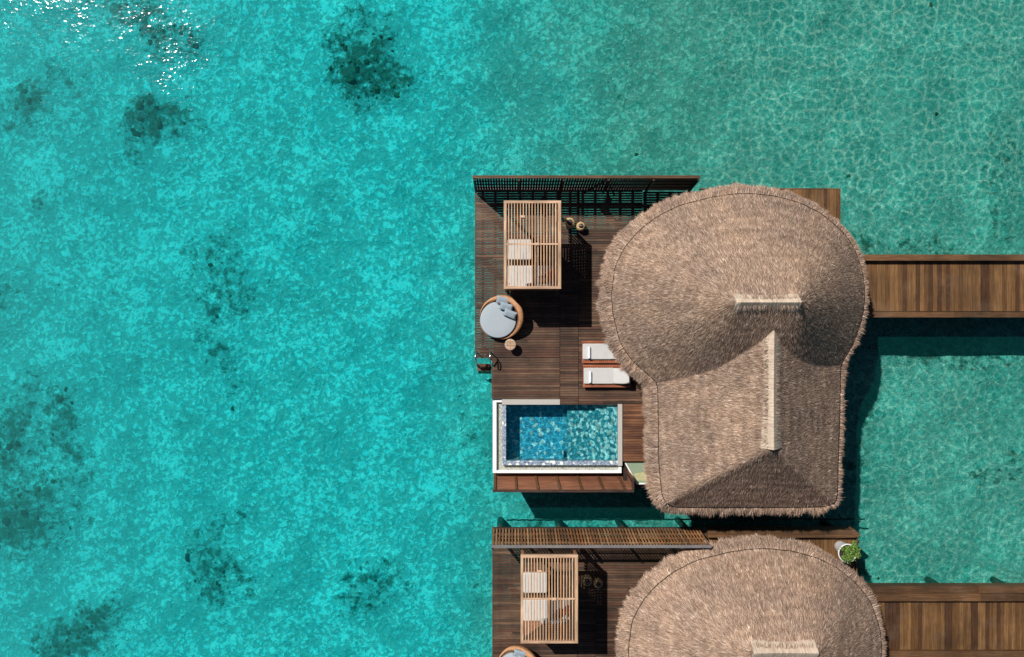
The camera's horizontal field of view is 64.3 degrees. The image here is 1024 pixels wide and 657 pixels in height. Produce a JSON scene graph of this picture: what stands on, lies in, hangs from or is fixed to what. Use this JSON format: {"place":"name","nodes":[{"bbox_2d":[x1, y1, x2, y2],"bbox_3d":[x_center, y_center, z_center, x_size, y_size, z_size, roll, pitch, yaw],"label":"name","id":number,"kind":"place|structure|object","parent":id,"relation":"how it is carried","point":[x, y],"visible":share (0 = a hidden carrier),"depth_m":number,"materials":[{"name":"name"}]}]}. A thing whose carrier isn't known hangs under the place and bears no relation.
{"place":"outdoors","nodes":[
{"label":"outdoors","id":0,"kind":"place"},
{"bbox_2d":[0,0,1023,656],"bbox_3d":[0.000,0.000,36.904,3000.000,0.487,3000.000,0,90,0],"label":"seabed","id":1,"kind":"structure","parent":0,"point":[308,200],"depth_m":36.98,"materials":[{"name":"teal sand"}]},
{"bbox_2d":[0,1,956,656],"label":"coral rubble","id":2,"kind":"object","parent":1,"relation":"on","point":[6,521],"visible":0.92,"depth_m":36.76,"materials":[{"name":"teal stone"}]},
{"bbox_2d":[475,188,840,487],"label":"timber deck","id":3,"kind":"structure","parent":1,"relation":"on","point":[533,365],"depth_m":34.00,"materials":[{"name":"brown wood"}]},
{"bbox_2d":[475,351,491,373],"bbox_3d":[-1.193,1.482,34.789,0.647,3.232,1.074,0,90,0],"label":"sea ladder","id":4,"kind":"object","parent":3,"relation":"attached to","point":[484,368],"visible":0.98,"depth_m":34.57,"materials":[{"name":"silver metal"}]},
{"bbox_2d":[479,295,523,338],"bbox_3d":[-0.437,-0.466,33.555,1.831,0.869,1.820,0,90,0],"label":"round daybed","id":5,"kind":"object","parent":3,"relation":"on","point":[495,322],"visible":0.97,"depth_m":33.58,"materials":[{"name":"fabric"}]},
{"bbox_2d":[495,295,508,303],"bbox_3d":[-0.364,-1.148,33.400,0.580,0.234,0.314,14,90,0],"label":"scatter cushion","id":6,"kind":"object","parent":5,"relation":"on","point":[502,299],"visible":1,"depth_m":33.32,"materials":[{"name":"grey fabric"}]},
{"bbox_2d":[499,301,512,309],"bbox_3d":[-0.227,-0.886,33.400,0.580,0.234,0.314,14,90,0],"label":"scatter cushion","id":7,"kind":"object","parent":5,"relation":"on","point":[503,305],"visible":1,"depth_m":33.31,"materials":[{"name":"grey fabric"}]},
{"bbox_2d":[503,308,516,319],"bbox_3d":[-0.068,-0.602,33.400,0.580,0.234,0.314,22,90,0],"label":"scatter cushion","id":8,"kind":"object","parent":5,"relation":"on","point":[510,313],"visible":1,"depth_m":33.32,"materials":[{"name":"grey fabric"}]},
{"bbox_2d":[505,339,515,349],"bbox_3d":[-0.068,0.659,33.733,0.456,0.533,0.456,0,90,0],"label":"side table","id":9,"kind":"object","parent":3,"relation":"on","point":[510,344],"visible":1,"depth_m":33.48,"materials":[{"name":"beige wood"}]},
{"bbox_2d":[509,239,531,259],"bbox_3d":[0.312,-3.261,33.800,0.989,0.360,0.841,0,90,0],"label":"ottoman","id":10,"kind":"object","parent":3,"relation":"on","point":[519,250],"visible":0.67,"depth_m":33.62,"materials":[{"name":"white fabric"}]},
{"bbox_2d":[509,266,554,285],"bbox_3d":[0.795,-2.102,33.780,1.954,0.440,0.977,0,90,0],"label":"daybed sofa","id":11,"kind":"object","parent":3,"relation":"on","point":[528,275],"visible":0.38,"depth_m":33.56,"materials":[{"name":"white fabric"}]},
{"bbox_2d":[536,273,548,283],"bbox_3d":[1.227,-2.045,33.450,0.500,0.212,0.346,-29,90,0],"label":"cushion","id":12,"kind":"object","parent":11,"relation":"on","point":[542,278],"visible":0.52,"depth_m":33.38,"materials":[{"name":"fabric"}]},
{"bbox_2d":[547,269,554,280],"bbox_3d":[1.614,-2.182,33.450,0.335,0.206,0.425,32,90,0],"label":"cushion","id":13,"kind":"object","parent":11,"relation":"on","point":[551,275],"visible":0.61,"depth_m":33.37,"materials":[{"name":"red fabric"}]},
{"bbox_2d":[504,200,560,290],"bbox_3d":[0.786,-3.227,32.645,2.204,2.710,3.395,0,90,0],"label":"pergola","id":14,"kind":"object","parent":3,"relation":"on","point":[557,243],"visible":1,"depth_m":31.36,"materials":[{"name":"beige wood"}]},
{"bbox_2d":[493,399,621,472],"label":"plunge pool","id":15,"kind":"structure","parent":3,"relation":"in","point":[542,436],"depth_m":34.37,"materials":[{"name":"liquid"}]},
{"bbox_2d":[493,463,633,491],"bbox_3d":[2.112,6.181,34.233,5.808,1.566,1.085,0,90,0],"label":"boarded screen","id":16,"kind":"object","parent":3,"relation":"on","point":[559,482],"visible":0.74,"depth_m":34.01,"materials":[{"name":"brown wood"}]},
{"bbox_2d":[564,217,574,228],"bbox_3d":[2.386,-4.364,33.666,0.470,0.667,0.470,0,90,0],"label":"basket lantern","id":17,"kind":"object","parent":3,"relation":"on","point":[569,222],"visible":1,"depth_m":33.53,"materials":[{"name":"beige wicker"}]},
{"bbox_2d":[576,222,585,230],"bbox_3d":[2.852,-4.227,33.706,0.400,0.587,0.400,0,90,0],"label":"basket lantern","id":18,"kind":"object","parent":3,"relation":"on","point":[580,226],"visible":1,"depth_m":33.62,"materials":[{"name":"beige wicker"}]},
{"bbox_2d":[473,175,699,196],"bbox_3d":[2.909,-5.728,32.946,8.904,2.100,0.533,0,90,0],"label":"slatted screen","id":19,"kind":"object","parent":3,"relation":"on","point":[687,183],"visible":1,"depth_m":32.70,"materials":[{"name":"brown wood"}]},
{"bbox_2d":[582,341,617,362],"bbox_3d":[3.886,0.972,33.642,2.000,0.715,0.920,0,90,0],"label":"sun lounger","id":20,"kind":"object","parent":3,"relation":"on","point":[599,351],"visible":0.49,"depth_m":33.62,"materials":[{"name":"white fabric"}]},
{"bbox_2d":[583,365,630,386],"bbox_3d":[3.932,1.966,33.642,2.000,0.715,0.932,0,90,0],"label":"sun lounger","id":21,"kind":"object","parent":3,"relation":"on","point":[609,375],"visible":0.82,"depth_m":33.62,"materials":[{"name":"white fabric"}]},
{"bbox_2d":[589,371,591,382],"bbox_3d":[3.221,1.994,33.556,0.114,0.104,0.466,0,90,0],"label":"rolled towel","id":22,"kind":"object","parent":21,"relation":"on","point":[590,376],"visible":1,"depth_m":33.51,"materials":[{"name":"white fabric"}]},
{"bbox_2d":[625,463,647,483],"bbox_3d":[5.881,6.053,34.050,2.329,0.200,0.880,0,90,0],"label":"glazed bath corner","id":23,"kind":"object","parent":3,"relation":"on","point":[636,471],"visible":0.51,"depth_m":34.03,"materials":[{"name":"glass"}]},
{"bbox_2d":[595,181,870,517],"bbox_3d":[8.545,0.800,30.215,10.789,7.571,13.270,0,90,0],"label":"thatched villa","id":24,"kind":"object","parent":3,"relation":"on","point":[732,319],"visible":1,"depth_m":29.73,"materials":[{"name":"brown plant"}]},
{"bbox_2d":[492,516,859,656],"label":"timber deck","id":25,"kind":"structure","parent":1,"relation":"on","point":[619,572],"depth_m":34.00,"materials":[{"name":"brown wood"}]},
{"bbox_2d":[499,646,535,656],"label":"round daybed","id":26,"kind":"object","parent":25,"relation":"on","point":[508,652],"visible":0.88,"depth_m":33.58,"materials":[{"name":"brown fabric"}]},
{"bbox_2d":[513,649,525,656],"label":"scatter cushion","id":27,"kind":"object","parent":26,"relation":"on","point":[518,652],"visible":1,"depth_m":33.31,"materials":[{"name":"grey fabric"}]},
{"bbox_2d":[523,571,544,592],"bbox_3d":[0.962,10.501,33.800,0.989,0.360,0.841,0,90,0],"label":"ottoman","id":28,"kind":"object","parent":25,"relation":"on","point":[533,582],"visible":0.62,"depth_m":33.62,"materials":[{"name":"white fabric"}]},
{"bbox_2d":[523,600,570,620],"bbox_3d":[1.445,11.660,33.780,1.955,0.440,0.977,0,90,0],"label":"daybed sofa","id":29,"kind":"object","parent":25,"relation":"on","point":[542,609],"visible":0.49,"depth_m":33.56,"materials":[{"name":"white fabric"}]},
{"bbox_2d":[550,619,559,623],"bbox_3d":[1.763,12.012,33.380,0.460,0.368,0.160,0,90,0],"label":"cushion","id":30,"kind":"object","parent":29,"relation":"on","point":[555,621],"visible":0.59,"depth_m":33.26,"materials":[{"name":"grey fabric"}]},
{"bbox_2d":[552,609,562,618],"bbox_3d":[1.877,11.717,33.450,0.500,0.212,0.346,-29,90,0],"label":"cushion","id":31,"kind":"object","parent":29,"relation":"on","point":[556,613],"visible":0.65,"depth_m":33.38,"materials":[{"name":"fabric"}]},
{"bbox_2d":[562,605,571,616],"bbox_3d":[2.263,11.581,33.450,0.335,0.206,0.425,32,90,0],"label":"cushion","id":32,"kind":"object","parent":29,"relation":"on","point":[567,610],"visible":0.6,"depth_m":33.38,"materials":[{"name":"red fabric"}]},
{"bbox_2d":[521,539,577,642],"bbox_3d":[1.435,10.415,32.645,2.204,2.710,3.395,0,90,0],"label":"pergola","id":33,"kind":"object","parent":25,"relation":"on","point":[534,631],"visible":0.99,"depth_m":31.36,"materials":[{"name":"beige wood"}]},
{"bbox_2d":[581,574,591,585],"bbox_3d":[3.095,10.421,33.666,0.470,0.667,0.470,0,90,0],"label":"basket lantern","id":34,"kind":"object","parent":25,"relation":"on","point":[586,579],"visible":1,"depth_m":33.55,"materials":[{"name":"wicker"}]},
{"bbox_2d":[593,578,602,587],"bbox_3d":[3.561,10.557,33.706,0.400,0.587,0.400,0,90,0],"label":"basket lantern","id":35,"kind":"object","parent":25,"relation":"on","point":[597,582],"visible":1,"depth_m":33.62,"materials":[{"name":"wicker"}]},
{"bbox_2d":[491,527,711,549],"bbox_3d":[3.500,8.478,32.946,8.631,2.100,0.397,0,90,0],"label":"slatted screen","id":36,"kind":"object","parent":25,"relation":"on","point":[578,545],"visible":1,"depth_m":32.89,"materials":[{"name":"brown wood"}]},
{"bbox_2d":[614,533,886,656],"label":"thatched villa","id":37,"kind":"object","parent":25,"relation":"on","point":[751,595],"visible":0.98,"depth_m":30.94,"materials":[{"name":"brown plant"}]},
{"bbox_2d":[834,541,855,562],"bbox_3d":[13.540,9.069,33.425,0.770,1.150,0.770,0,90,0],"label":"planter","id":38,"kind":"object","parent":25,"relation":"on","point":[838,545],"visible":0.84,"depth_m":32.98,"materials":[{"name":"white ceramic"}]},
{"bbox_2d":[839,540,860,563],"bbox_3d":[13.605,9.045,32.743,0.971,0.485,0.814,-28,90,0],"label":"shrub","id":39,"kind":"object","parent":38,"relation":"on","point":[848,554],"visible":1,"depth_m":32.67,"materials":[{"name":"green plant"}]},
{"bbox_2d":[861,576,1023,656],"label":"boardwalk","id":40,"kind":"structure","parent":1,"relation":"on","point":[931,617],"depth_m":34.00,"materials":[{"name":"brown wood"}]},
{"bbox_2d":[863,254,1023,317],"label":"boardwalk","id":41,"kind":"structure","parent":1,"relation":"on","point":[939,285],"depth_m":34.00,"materials":[{"name":"brown wood"}]},
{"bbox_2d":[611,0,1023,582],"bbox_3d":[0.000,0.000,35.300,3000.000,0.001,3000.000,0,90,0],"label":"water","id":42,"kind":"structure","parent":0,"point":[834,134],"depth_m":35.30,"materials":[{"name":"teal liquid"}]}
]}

